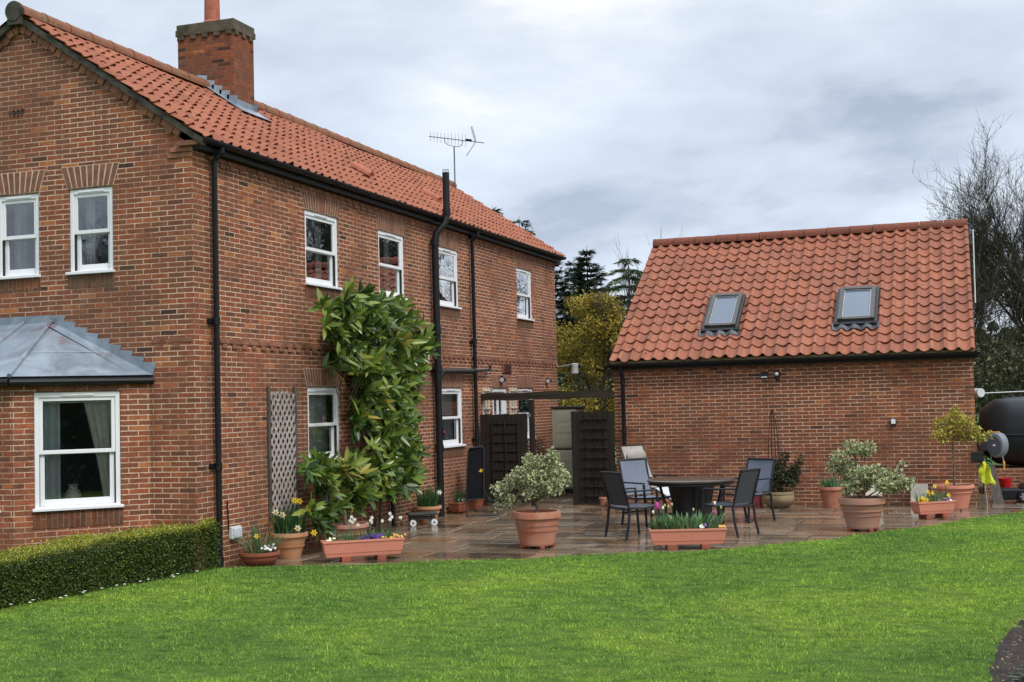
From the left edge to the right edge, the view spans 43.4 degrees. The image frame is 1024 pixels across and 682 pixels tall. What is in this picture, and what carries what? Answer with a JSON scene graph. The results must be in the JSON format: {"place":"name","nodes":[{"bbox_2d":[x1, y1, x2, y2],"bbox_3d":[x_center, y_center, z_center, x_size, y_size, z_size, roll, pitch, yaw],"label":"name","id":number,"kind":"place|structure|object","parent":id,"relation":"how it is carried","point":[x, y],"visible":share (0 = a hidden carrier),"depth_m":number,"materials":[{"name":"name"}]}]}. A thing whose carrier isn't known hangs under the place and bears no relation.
{"place":"outdoors","nodes":[
{"label":"outdoors","id":0,"kind":"place"},
{"bbox_2d":[0,510,1023,681],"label":"lawn","id":1,"kind":"structure","parent":0,"point":[866,670],"depth_m":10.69,"materials":[{"name":"plant"}]},
{"bbox_2d":[0,510,221,609],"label":"box hedge","id":2,"kind":"object","parent":1,"relation":"on","point":[89,566],"visible":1,"depth_m":13.79,"materials":[{"name":"green plant"}]},
{"bbox_2d":[0,0,566,570],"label":"brick house","id":3,"kind":"structure","parent":1,"relation":"on","point":[190,236],"depth_m":16.18,"materials":[{"name":"brick"}]},
{"bbox_2d":[0,193,40,279],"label":"window","id":4,"kind":"structure","parent":3,"relation":"in","point":[5,272],"depth_m":16.20,"materials":[{"name":"white plastic"}]},
{"bbox_2d":[65,484,81,498],"bbox_3d":[-5.173,1.825,15.176,0.190,0.275,0.190,-2,-3,19],"label":"vase","id":5,"kind":"object","parent":3,"relation":"on","point":[73,491],"visible":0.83,"depth_m":15.12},
{"bbox_2d":[32,391,123,511],"bbox_3d":[-5.077,1.280,15.049,1.017,1.368,0.150,0,-3,-26],"label":"bay window","id":6,"kind":"structure","parent":3,"relation":"in","point":[114,500],"depth_m":15.04,"materials":[{"name":"white plastic"}]},
{"bbox_2d":[65,186,114,274],"bbox_3d":[-5.154,-1.349,15.807,0.694,1.056,0.150,-2,-3,19],"label":"window","id":7,"kind":"structure","parent":3,"relation":"in","point":[77,268],"depth_m":15.85,"materials":[{"name":"white plastic"}]},
{"bbox_2d":[227,501,241,539],"bbox_3d":[-3.412,2.197,15.839,0.075,0.475,0.268,-2,-3,19],"label":"outdoor socket","id":8,"kind":"object","parent":3,"relation":"attached to","point":[234,531],"visible":0.98,"depth_m":15.77,"materials":[{"name":"grey plastic"}]},
{"bbox_2d":[267,386,299,518],"bbox_3d":[-3.030,1.455,17.019,0.067,1.720,0.878,-2,-3,19],"label":"lattice trellis","id":9,"kind":"object","parent":3,"relation":"attached to","point":[293,394],"visible":0.84,"depth_m":17.03,"materials":[{"name":"wood"}]},
{"bbox_2d":[305,210,342,289],"bbox_3d":[-2.738,-1.288,18.398,0.150,1.056,1.067,-2,-3,19],"label":"window","id":10,"kind":"structure","parent":3,"relation":"in","point":[332,283],"depth_m":18.69,"materials":[{"name":"white plastic"}]},
{"bbox_2d":[307,387,340,458],"bbox_3d":[-2.686,1.182,18.251,0.150,1.044,1.026,-2,-3,19],"label":"window","id":11,"kind":"structure","parent":3,"relation":"in","point":[334,425],"depth_m":18.61,"materials":[{"name":"white plastic"}]},
{"bbox_2d":[378,230,407,300],"bbox_3d":[-1.952,-1.202,20.640,0.150,1.056,1.041,-2,-3,19],"label":"window","id":12,"kind":"structure","parent":3,"relation":"in","point":[394,242],"depth_m":20.88,"materials":[{"name":"white plastic"}]},
{"bbox_2d":[439,247,461,309],"bbox_3d":[-1.162,-1.115,22.894,0.150,1.056,1.045,-2,-3,19],"label":"window","id":13,"kind":"structure","parent":3,"relation":"in","point":[448,283],"depth_m":23.04,"materials":[{"name":"white plastic"}]},
{"bbox_2d":[442,388,465,447],"bbox_3d":[-1.078,1.359,22.838,0.150,1.044,1.034,-2,-3,19],"label":"window","id":14,"kind":"structure","parent":3,"relation":"in","point":[451,397],"depth_m":22.95,"materials":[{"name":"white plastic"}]},
{"bbox_2d":[429,126,483,185],"bbox_3d":[-1.276,-4.244,29.691,1.370,1.352,0.331,-2,-3,19],"label":"tv aerial","id":15,"kind":"object","parent":3,"relation":"attached to","point":[468,140],"visible":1,"depth_m":29.69,"materials":[{"name":"grey metal"}]},
{"bbox_2d":[482,387,490,414],"bbox_3d":[-0.470,1.678,24.361,0.051,1.600,0.350,-2,-3,19],"label":"ladder trellis","id":16,"kind":"object","parent":3,"relation":"attached to","point":[485,408],"visible":0.38,"depth_m":24.36,"materials":[{"name":"beige paint"}]},
{"bbox_2d":[492,388,506,414],"bbox_3d":[-0.258,1.989,25.171,0.100,2.124,0.852,-2,-3,19],"label":"door","id":17,"kind":"structure","parent":3,"relation":"in","point":[499,406],"depth_m":25.30,"materials":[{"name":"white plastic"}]},
{"bbox_2d":[499,376,505,381],"bbox_3d":[-0.180,0.748,25.218,0.115,0.135,0.146,-2,-3,19],"label":"spotlight","id":18,"kind":"object","parent":3,"relation":"attached to","point":[502,379],"visible":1,"depth_m":25.16,"materials":[{"name":"plastic"}]},
{"bbox_2d":[502,363,511,372],"bbox_3d":[-0.095,0.539,25.597,0.041,0.200,0.480,-2,-3,19],"label":"wall vent","id":19,"kind":"object","parent":3,"relation":"attached to","point":[506,367],"depth_m":25.54,"materials":[{"name":"ceramic"}]},
{"bbox_2d":[509,388,517,413],"bbox_3d":[0.041,1.734,25.818,0.051,1.600,0.360,-2,-3,19],"label":"ladder trellis","id":20,"kind":"object","parent":3,"relation":"attached to","point":[513,405],"visible":0.38,"depth_m":25.82,"materials":[{"name":"beige paint"}]},
{"bbox_2d":[516,268,534,320],"bbox_3d":[0.233,-0.962,26.876,0.150,1.056,1.034,-2,-3,19],"label":"window","id":21,"kind":"structure","parent":3,"relation":"in","point":[523,277],"depth_m":27.00,"materials":[{"name":"white plastic"}]},
{"bbox_2d":[518,388,535,438],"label":"window","id":22,"kind":"structure","parent":3,"relation":"in","point":[523,404],"depth_m":26.74,"materials":[{"name":"white plastic"}]},
{"bbox_2d":[480,389,612,400],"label":"pergola beam","id":23,"kind":"structure","parent":3,"relation":"attached to","point":[549,395],"depth_m":23.74,"materials":[{"name":"wood"}]},
{"bbox_2d":[555,361,578,373],"bbox_3d":[1.222,0.592,28.650,0.536,0.300,0.170,-2,-3,19],"label":"swan neck lamp","id":24,"kind":"object","parent":3,"relation":"attached to","point":[574,366],"visible":1,"depth_m":28.53,"materials":[{"name":"grey metal"}]},
{"bbox_2d":[987,618,1023,681],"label":"flower bed","id":25,"kind":"object","parent":1,"relation":"on","point":[1005,645],"visible":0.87,"depth_m":8.88,"materials":[{"name":"soil"}]},
{"bbox_2d":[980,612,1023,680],"bbox_3d":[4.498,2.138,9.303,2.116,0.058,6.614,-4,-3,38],"label":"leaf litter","id":26,"kind":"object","parent":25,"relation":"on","point":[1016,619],"visible":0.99,"depth_m":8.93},
{"bbox_2d":[1007,656,1023,680],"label":"border plant","id":27,"kind":"object","parent":25,"relation":"on","point":[1021,673],"visible":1,"depth_m":8.09,"materials":[{"name":"grey plant"}]},
{"bbox_2d":[0,0,1023,333],"label":"sky","id":28,"kind":"structure","parent":0,"point":[596,121],"materials":[{"name":"grey"}]},
{"bbox_2d":[528,440,543,459],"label":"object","id":29,"kind":"object","parent":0,"point":[537,448],"visible":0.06,"depth_m":25.74,"materials":[{"name":"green plant"}]},
{"bbox_2d":[225,478,1023,567],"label":"patio","id":30,"kind":"structure","parent":0,"point":[464,537],"depth_m":18.65,"materials":[{"name":"stone"}]},
{"bbox_2d":[239,549,280,565],"bbox_3d":[-3.082,2.654,15.722,0.503,0.165,0.503,-2,-3,19],"label":"bowl planter","id":31,"kind":"object","parent":30,"relation":"on","point":[264,559],"visible":0.96,"depth_m":15.54,"materials":[{"name":"ceramic"}]},
{"bbox_2d":[223,523,297,553],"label":"daffodils","id":32,"kind":"object","parent":31,"relation":"on","point":[258,546],"visible":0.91,"depth_m":15.69,"materials":[{"name":"green plant"}]},
{"bbox_2d":[270,531,307,558],"bbox_3d":[-2.836,2.600,16.402,0.482,0.325,0.481,-2,-3,19],"label":"tan pot","id":33,"kind":"object","parent":30,"relation":"on","point":[291,547],"visible":0.71,"depth_m":16.25,"materials":[{"name":"ceramic"}]},
{"bbox_2d":[267,497,317,535],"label":"daffodils","id":34,"kind":"object","parent":33,"relation":"on","point":[283,523],"visible":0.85,"depth_m":16.31,"materials":[{"name":"green plant"}]},
{"bbox_2d":[340,557,350,561],"bbox_3d":[-2.058,2.687,15.883,0.110,0.060,0.200,-1,-3,-17],"label":"support brick","id":35,"kind":"object","parent":30,"relation":"on","point":[345,559],"visible":0.8,"depth_m":15.79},
{"bbox_2d":[320,536,404,557],"bbox_3d":[-1.850,2.554,15.952,1.020,0.200,0.220,-1,-3,-17],"label":"pink trough","id":36,"kind":"object","parent":35,"relation":"on","point":[351,548],"visible":0.94,"depth_m":15.87,"materials":[{"name":"plastic"}]},
{"bbox_2d":[323,512,405,541],"bbox_3d":[-1.835,2.324,15.970,1.046,0.373,0.278,-1,-3,-17],"label":"narcissi","id":37,"kind":"object","parent":36,"relation":"on","point":[371,535],"visible":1,"depth_m":15.94,"materials":[{"name":"green plant"}]},
{"bbox_2d":[326,521,368,539],"bbox_3d":[-2.240,2.628,17.379,0.621,0.330,0.621,-2,-3,19],"label":"wide pot","id":38,"kind":"object","parent":30,"relation":"on","point":[342,527],"visible":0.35,"depth_m":17.17,"materials":[{"name":"ceramic"}]},
{"bbox_2d":[291,276,441,541],"bbox_3d":[-2.044,0.965,18.932,1.038,3.800,5.769,-2,-3,15],"label":"climbing shrub","id":39,"kind":"object","parent":30,"relation":"on","point":[390,468],"visible":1,"depth_m":18.65,"materials":[{"name":"green plant"}]},
{"bbox_2d":[375,555,385,559],"bbox_3d":[-1.636,2.682,16.008,0.110,0.060,0.200,-1,-3,-17],"label":"support brick","id":40,"kind":"object","parent":30,"relation":"on","point":[380,557],"visible":0.8,"depth_m":15.91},
{"bbox_2d":[406,511,437,525],"bbox_3d":[-1.430,2.816,20.407,0.480,0.199,0.348,-1,-3,-15],"label":"trolley","id":41,"kind":"object","parent":30,"relation":"on","point":[431,519],"visible":1,"depth_m":20.31,"materials":[{"name":"green plastic"}]},
{"bbox_2d":[413,505,441,522],"bbox_3d":[-1.369,2.809,20.916,0.460,0.260,0.460,-2,-3,19],"label":"clay pot","id":42,"kind":"object","parent":41,"relation":"on","point":[426,509],"visible":0.62,"depth_m":20.77,"materials":[{"name":"orange ceramic"}]},
{"bbox_2d":[413,483,442,506],"bbox_3d":[-1.379,2.529,20.935,0.566,0.441,0.596,-2,-3,19],"label":"narcissus clump","id":43,"kind":"object","parent":42,"relation":"on","point":[427,499],"visible":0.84,"depth_m":20.83,"materials":[{"name":"green plant"}]},
{"bbox_2d":[448,499,483,511],"bbox_3d":[-0.804,2.893,22.677,0.230,0.170,0.950,-3,-3,26],"label":"brown trough","id":44,"kind":"object","parent":30,"relation":"on","point":[461,506],"visible":0.85,"depth_m":22.44,"materials":[{"name":"ceramic"}]},
{"bbox_2d":[453,487,465,502],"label":"bulb leaves","id":45,"kind":"object","parent":44,"relation":"in","point":[461,497],"visible":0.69,"depth_m":22.48,"materials":[{"name":"green plant"}]},
{"bbox_2d":[465,446,504,515],"bbox_3d":[-0.506,2.403,22.208,0.698,1.150,1.019,-2,-3,7],"label":"folded lounger","id":46,"kind":"object","parent":30,"relation":"on","point":[476,478],"visible":0.95,"depth_m":22.57,"materials":[{"name":"black metal"}]},
{"bbox_2d":[528,400,536,505],"bbox_3d":[0.373,2.078,23.703,0.100,1.995,0.125,-2,-3,19],"label":"gate post","id":47,"kind":"object","parent":30,"relation":"on","point":[531,415],"visible":0.56,"depth_m":23.70,"materials":[{"name":"black wood"}]},
{"bbox_2d":[480,413,528,502],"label":"timber gate","id":48,"kind":"structure","parent":47,"relation":"attached to","point":[504,439],"depth_m":23.76,"materials":[{"name":"wood"}]},
{"bbox_2d":[512,509,560,548],"bbox_3d":[0.329,2.466,16.877,0.636,0.475,0.636,-2,-3,19],"label":"terracotta tub","id":49,"kind":"object","parent":30,"relation":"on","point":[539,529],"visible":1,"depth_m":16.66,"materials":[{"name":"ceramic"}]},
{"bbox_2d":[489,445,570,515],"bbox_3d":[0.239,1.851,16.907,1.153,0.954,0.543,-2,-3,19],"label":"variegated shrub","id":50,"kind":"object","parent":49,"relation":"on","point":[531,475],"visible":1,"depth_m":16.88,"materials":[{"name":"green plant"}]},
{"bbox_2d":[551,406,585,492],"bbox_3d":[1.198,2.248,26.824,0.580,1.770,0.640,-2,-3,19],"label":"storage cupboard","id":51,"kind":"object","parent":30,"relation":"on","point":[561,429],"visible":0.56,"depth_m":26.55,"materials":[{"name":"plastic"}]},
{"bbox_2d":[571,411,615,504],"bbox_3d":[1.486,2.129,23.439,0.790,1.712,0.097,-2,-3,19],"label":"fence panel","id":52,"kind":"object","parent":30,"relation":"on","point":[594,442],"visible":0.91,"depth_m":23.47,"materials":[{"name":"wood"}]},
{"bbox_2d":[599,497,606,506],"bbox_3d":[1.645,2.880,23.038,0.182,0.165,0.182,-2,-3,19],"label":"flower pot","id":53,"kind":"object","parent":30,"relation":"on","point":[602,500],"visible":0.84,"depth_m":22.98,"materials":[{"name":"ceramic"}]},
{"bbox_2d":[600,471,659,539],"bbox_3d":[1.643,2.262,17.899,0.679,0.920,0.542,0,-3,-31],"label":"garden chair","id":54,"kind":"object","parent":30,"relation":"on","point":[615,489],"visible":0.94,"depth_m":17.81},
{"bbox_2d":[618,458,670,526],"bbox_3d":[2.047,2.291,19.560,0.602,1.000,0.699,0,-3,-33],"label":"garden chair","id":55,"kind":"object","parent":30,"relation":"on","point":[634,472],"visible":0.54,"depth_m":19.78,"materials":[{"name":"fabric"}]},
{"bbox_2d":[620,444,677,514],"bbox_3d":[2.458,2.292,21.334,0.660,1.128,1.304,1,-4,-41],"label":"recliner","id":56,"kind":"object","parent":30,"relation":"on","point":[632,451],"visible":0.45,"depth_m":21.69,"materials":[{"name":"fabric"}]},
{"bbox_2d":[666,545,677,549],"bbox_3d":[2.020,2.598,16.258,0.130,0.065,0.200,-2,-3,2],"label":"support brick","id":57,"kind":"object","parent":30,"relation":"on","point":[671,547],"visible":0.8,"depth_m":16.16,"materials":[{"name":"ceramic"}]},
{"bbox_2d":[647,476,734,524],"bbox_3d":[2.605,2.363,18.660,1.270,0.737,1.270,-2,-3,19],"label":"round table","id":58,"kind":"object","parent":30,"relation":"on","point":[685,492],"visible":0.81,"depth_m":18.40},
{"bbox_2d":[700,544,710,548],"bbox_3d":[2.440,2.587,16.246,0.110,0.065,0.200,-2,-3,2],"label":"support brick","id":59,"kind":"object","parent":30,"relation":"on","point":[704,546],"visible":0.8,"depth_m":16.15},
{"bbox_2d":[648,527,726,544],"bbox_3d":[2.217,2.463,16.258,0.970,0.197,0.230,-2,-3,2],"label":"bulb trough","id":60,"kind":"object","parent":59,"relation":"on","point":[686,536],"visible":0.96,"depth_m":16.16,"materials":[{"name":"orange plastic"}]},
{"bbox_2d":[648,501,727,529],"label":"tulips","id":61,"kind":"object","parent":60,"relation":"on","point":[694,521],"visible":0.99,"depth_m":16.22,"materials":[{"name":"green plant"}]},
{"bbox_2d":[701,468,760,537],"bbox_3d":[3.034,2.223,17.816,0.679,0.920,0.582,-4,-4,41],"label":"garden chair","id":62,"kind":"object","parent":30,"relation":"on","point":[746,487],"visible":0.94,"depth_m":17.70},
{"bbox_2d":[720,458,775,523],"bbox_3d":[3.613,2.283,19.713,0.699,0.950,0.602,1,-3,-39],"label":"garden chair","id":63,"kind":"object","parent":30,"relation":"on","point":[766,465],"visible":0.47,"depth_m":19.77,"materials":[{"name":"fabric"}]},
{"bbox_2d":[740,492,761,506],"bbox_3d":[4.092,2.741,22.207,0.400,0.240,0.260,-2,-3,19],"label":"red planter","id":64,"kind":"object","parent":30,"relation":"on","point":[758,501],"visible":0.33,"depth_m":22.04,"materials":[{"name":"ceramic"}]},
{"bbox_2d":[763,490,794,507],"bbox_3d":[4.535,2.693,21.873,0.527,0.280,0.527,-2,-3,19],"label":"stone bowl","id":65,"kind":"object","parent":30,"relation":"on","point":[785,499],"visible":0.8,"depth_m":21.66,"materials":[{"name":"stone"}]},
{"bbox_2d":[768,409,781,491],"bbox_3d":[4.458,1.885,21.931,0.233,1.464,0.235,-2,-3,19],"label":"obelisk","id":66,"kind":"object","parent":65,"relation":"in","point":[771,425],"visible":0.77,"depth_m":21.93,"materials":[{"name":"metal"}]},
{"bbox_2d":[771,451,804,491],"bbox_3d":[4.533,2.256,21.855,0.904,0.764,0.496,-2,-3,19],"label":"twiggy shrub","id":67,"kind":"object","parent":65,"relation":"on","point":[787,478],"visible":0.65,"depth_m":21.78,"materials":[{"name":"green plant"}]},
{"bbox_2d":[607,219,979,505],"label":"brick garage","id":68,"kind":"structure","parent":30,"relation":"on","point":[862,333],"depth_m":22.92,"materials":[{"name":"brick"}]},
{"bbox_2d":[760,372,767,377],"bbox_3d":[4.416,0.593,22.517,0.130,0.105,0.125,-2,-3,19],"label":"security light","id":69,"kind":"object","parent":68,"relation":"attached to","point":[763,374],"visible":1,"depth_m":22.48,"materials":[{"name":"black plastic"}]},
{"bbox_2d":[774,372,779,380],"bbox_3d":[4.620,0.618,22.432,0.086,0.164,0.149,-2,-3,19],"label":"sensor light","id":70,"kind":"object","parent":68,"relation":"attached to","point":[777,375],"visible":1,"depth_m":22.40,"materials":[{"name":"plastic"}]},
{"bbox_2d":[890,418,895,425],"bbox_3d":[6.461,1.373,21.808,0.090,0.120,0.054,-2,-3,19],"label":"wall switch","id":71,"kind":"object","parent":68,"relation":"attached to","point":[893,421],"depth_m":21.79,"materials":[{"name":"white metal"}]},
{"bbox_2d":[968,216,988,302],"bbox_3d":[8.893,-1.578,24.963,0.738,1.678,0.026,-2,-3,19],"label":"pole aerial","id":72,"kind":"object","parent":68,"relation":"attached to","point":[972,227],"visible":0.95,"depth_m":24.93,"materials":[{"name":"white metal"}]},
{"bbox_2d":[971,432,1008,469],"bbox_3d":[7.967,1.935,21.440,0.590,0.847,0.350,-2,-3,19],"label":"hose reel","id":73,"kind":"object","parent":68,"relation":"attached to","point":[997,445],"visible":0.92,"depth_m":21.34,"materials":[{"name":"grey plastic"}]},
{"bbox_2d":[978,461,995,484],"bbox_3d":[7.867,2.173,21.337,0.274,0.444,0.125,-2,-3,19],"label":"hi vis cloth","id":74,"kind":"object","parent":73,"relation":"hanging from","point":[984,473],"visible":1,"depth_m":21.34,"materials":[{"name":"fabric"}]},
{"bbox_2d":[974,388,1023,396],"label":"washing line reel","id":75,"kind":"object","parent":68,"relation":"attached to","point":[979,392],"visible":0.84,"depth_m":21.78,"materials":[{"name":"grey plastic"}]},
{"bbox_2d":[818,486,843,507],"bbox_3d":[5.362,2.622,21.607,0.421,0.355,0.421,-2,-3,19],"label":"clay pot","id":76,"kind":"object","parent":30,"relation":"on","point":[830,496],"visible":0.88,"depth_m":21.47,"materials":[{"name":"ceramic"}]},
{"bbox_2d":[819,476,840,486],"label":"tulip leaves","id":77,"kind":"object","parent":76,"relation":"in","point":[832,482],"visible":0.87,"depth_m":21.57,"materials":[{"name":"green plant"}]},
{"bbox_2d":[838,495,885,531],"bbox_3d":[4.885,2.408,17.944,0.636,0.460,0.636,-2,-3,19],"label":"terracotta tub","id":78,"kind":"object","parent":30,"relation":"on","point":[862,513],"visible":0.95,"depth_m":17.73,"materials":[{"name":"ceramic"}]},
{"bbox_2d":[825,438,915,498],"bbox_3d":[4.983,1.804,17.931,1.230,0.916,0.678,-2,-3,19],"label":"variegated shrub","id":79,"kind":"object","parent":78,"relation":"on","point":[866,476],"visible":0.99,"depth_m":17.89,"materials":[{"name":"green plant"}]},
{"bbox_2d":[865,485,881,495],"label":"cream slab","id":80,"kind":"structure","parent":30,"relation":"on","point":[871,491],"depth_m":21.80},
{"bbox_2d":[911,484,927,500],"bbox_3d":[6.815,2.575,21.526,0.280,0.361,0.192,-2,-3,19],"label":"cream slab","id":81,"kind":"object","parent":30,"relation":"on","point":[919,488],"depth_m":21.55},
{"bbox_2d":[918,514,931,518],"bbox_3d":[6.203,2.633,19.313,0.100,0.070,0.210,-1,-3,-18],"label":"support brick","id":82,"kind":"object","parent":30,"relation":"on","point":[927,516],"visible":0.89,"depth_m":19.24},
{"bbox_2d":[935,513,948,517],"bbox_3d":[6.479,2.631,19.403,0.100,0.070,0.210,-1,-3,-18],"label":"support brick","id":83,"kind":"object","parent":30,"relation":"on","point":[944,515],"visible":0.8,"depth_m":19.33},
{"bbox_2d":[909,500,955,514],"bbox_3d":[6.333,2.500,19.363,0.660,0.187,0.240,-1,-3,-18],"label":"salmon trough","id":84,"kind":"object","parent":83,"relation":"on","point":[933,507],"visible":0.99,"depth_m":19.27,"materials":[{"name":"orange plastic"}]},
{"bbox_2d":[913,480,951,501],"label":"yellow daffodils","id":85,"kind":"object","parent":84,"relation":"on","point":[945,497],"visible":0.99,"depth_m":19.32,"materials":[{"name":"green plant"}]},
{"bbox_2d":[936,483,974,509],"bbox_3d":[7.187,2.526,20.897,0.626,0.385,0.626,-2,-3,19],"label":"salmon pot","id":86,"kind":"object","parent":30,"relation":"on","point":[961,494],"visible":0.76,"depth_m":20.68,"materials":[{"name":"ceramic"}]},
{"bbox_2d":[927,403,992,485],"bbox_3d":[7.277,1.717,20.886,1.034,1.417,0.537,-2,-3,19],"label":"standard tree","id":87,"kind":"object","parent":86,"relation":"on","point":[952,418],"visible":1,"depth_m":20.89,"materials":[{"name":"yellow plant"}]},
{"bbox_2d":[989,466,1003,503],"bbox_3d":[8.143,2.422,21.689,0.222,0.620,0.208,-1,-3,-2],"label":"board","id":88,"kind":"object","parent":30,"relation":"on","point":[997,495],"visible":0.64,"depth_m":21.65,"materials":[{"name":"wood"}]},
{"bbox_2d":[983,465,1023,493],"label":"tank plinth","id":89,"kind":"structure","parent":30,"relation":"on","point":[1016,473],"depth_m":23.67,"materials":[{"name":"brick"}]},
{"bbox_2d":[979,394,1023,465],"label":"oil tank","id":90,"kind":"object","parent":89,"relation":"on","point":[1005,416],"visible":0.73,"depth_m":23.87,"materials":[{"name":"black plastic"}]},
{"bbox_2d":[1001,482,1023,502],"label":"lawn mower","id":91,"kind":"object","parent":30,"relation":"on","point":[1014,493],"visible":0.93,"depth_m":21.70,"materials":[{"name":"black plastic"}]},
{"bbox_2d":[997,472,1012,486],"bbox_3d":[8.514,2.397,22.239,0.260,0.254,0.260,-2,-3,19],"label":"red bucket","id":92,"kind":"object","parent":91,"relation":"on","point":[1005,482],"visible":0.85,"depth_m":22.14,"materials":[{"name":"plastic"}]},
{"bbox_2d":[590,492,1015,549],"bbox_3d":[5.529,2.743,20.250,14.000,0.001,18.200,-2,-3,19],"label":"patio bedding","id":93,"kind":"object","parent":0,"point":[860,529],"depth_m":19.60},
{"bbox_2d":[603,414,1002,477],"bbox_3d":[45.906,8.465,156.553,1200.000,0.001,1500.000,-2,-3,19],"label":"ground","id":94,"kind":"structure","parent":0,"point":[993,463],"depth_m":40.74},
{"bbox_2d":[492,207,503,216],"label":"spruce tree","id":95,"kind":"object","parent":94,"relation":"on","point":[497,210],"visible":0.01,"depth_m":45.97,"materials":[{"name":"green plant"}]},
{"bbox_2d":[510,220,562,317],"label":"larch tree","id":96,"kind":"object","parent":94,"relation":"on","point":[524,225],"visible":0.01,"depth_m":42.64,"materials":[{"name":"green plant"}]},
{"bbox_2d":[556,261,590,380],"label":"spruce tree","id":97,"kind":"object","parent":94,"relation":"on","point":[569,278],"visible":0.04,"depth_m":45.97,"materials":[{"name":"green plant"}]},
{"bbox_2d":[554,252,602,408],"bbox_3d":[1.416,0.570,39.896,4.454,6.894,4.545,-2,-3,19],"label":"spruce tree","id":98,"kind":"object","parent":94,"relation":"on","point":[561,283],"visible":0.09,"depth_m":39.82,"materials":[{"name":"green plant"}]},
{"bbox_2d":[557,246,613,388],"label":"spruce tree","id":99,"kind":"object","parent":94,"relation":"on","point":[580,280],"visible":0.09,"depth_m":41.54,"materials":[{"name":"green plant"}]},
{"bbox_2d":[557,368,616,471],"bbox_3d":[4.354,2.183,35.977,14.606,4.059,2.628,-2,-3,19],"label":"hedgerow","id":100,"kind":"object","parent":94,"relation":"on","point":[559,382],"depth_m":36.25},
{"bbox_2d":[556,276,633,459],"bbox_3d":[2.152,1.003,33.392,3.289,5.289,2.913,-2,-3,19],"label":"ochre tree","id":101,"kind":"object","parent":94,"relation":"on","point":[597,313],"visible":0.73,"depth_m":32.92,"materials":[{"name":"yellow plant"}]},
{"bbox_2d":[563,258,642,404],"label":"cedar tree","id":102,"kind":"object","parent":94,"relation":"on","point":[618,280],"visible":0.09,"depth_m":40.16,"materials":[{"name":"green plant"}]},
{"bbox_2d":[596,235,641,431],"bbox_3d":[3.050,0.364,36.175,2.092,6.875,1.048,0,-3,-22],"label":"bare sapling","id":103,"kind":"object","parent":94,"relation":"on","point":[623,270],"visible":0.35,"depth_m":36.29,"materials":[{"name":"brown plant"}]},
{"bbox_2d":[912,110,1023,395],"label":"bare tree","id":104,"kind":"object","parent":94,"relation":"on","point":[1001,238],"visible":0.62,"depth_m":32.85,"materials":[{"name":"brown plant"}]},
{"bbox_2d":[942,186,1023,401],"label":"bare tree","id":105,"kind":"object","parent":94,"relation":"on","point":[985,310],"visible":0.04,"depth_m":44.26,"materials":[{"name":"brown plant"}]},
{"bbox_2d":[970,234,1023,466],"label":"hedgerow","id":106,"kind":"object","parent":94,"relation":"on","point":[1004,369],"visible":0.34,"depth_m":29.60,"materials":[{"name":"green plant"}]},
{"bbox_2d":[974,322,1023,412],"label":"distant wood","id":107,"kind":"object","parent":94,"relation":"on","point":[994,324],"depth_m":119.87,"materials":[{"name":"green plant"}]},
{"bbox_2d":[1004,193,1023,254],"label":"bare tree","id":108,"kind":"object","parent":94,"relation":"on","point":[1015,228],"visible":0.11,"depth_m":36.74,"materials":[{"name":"brown plant"}]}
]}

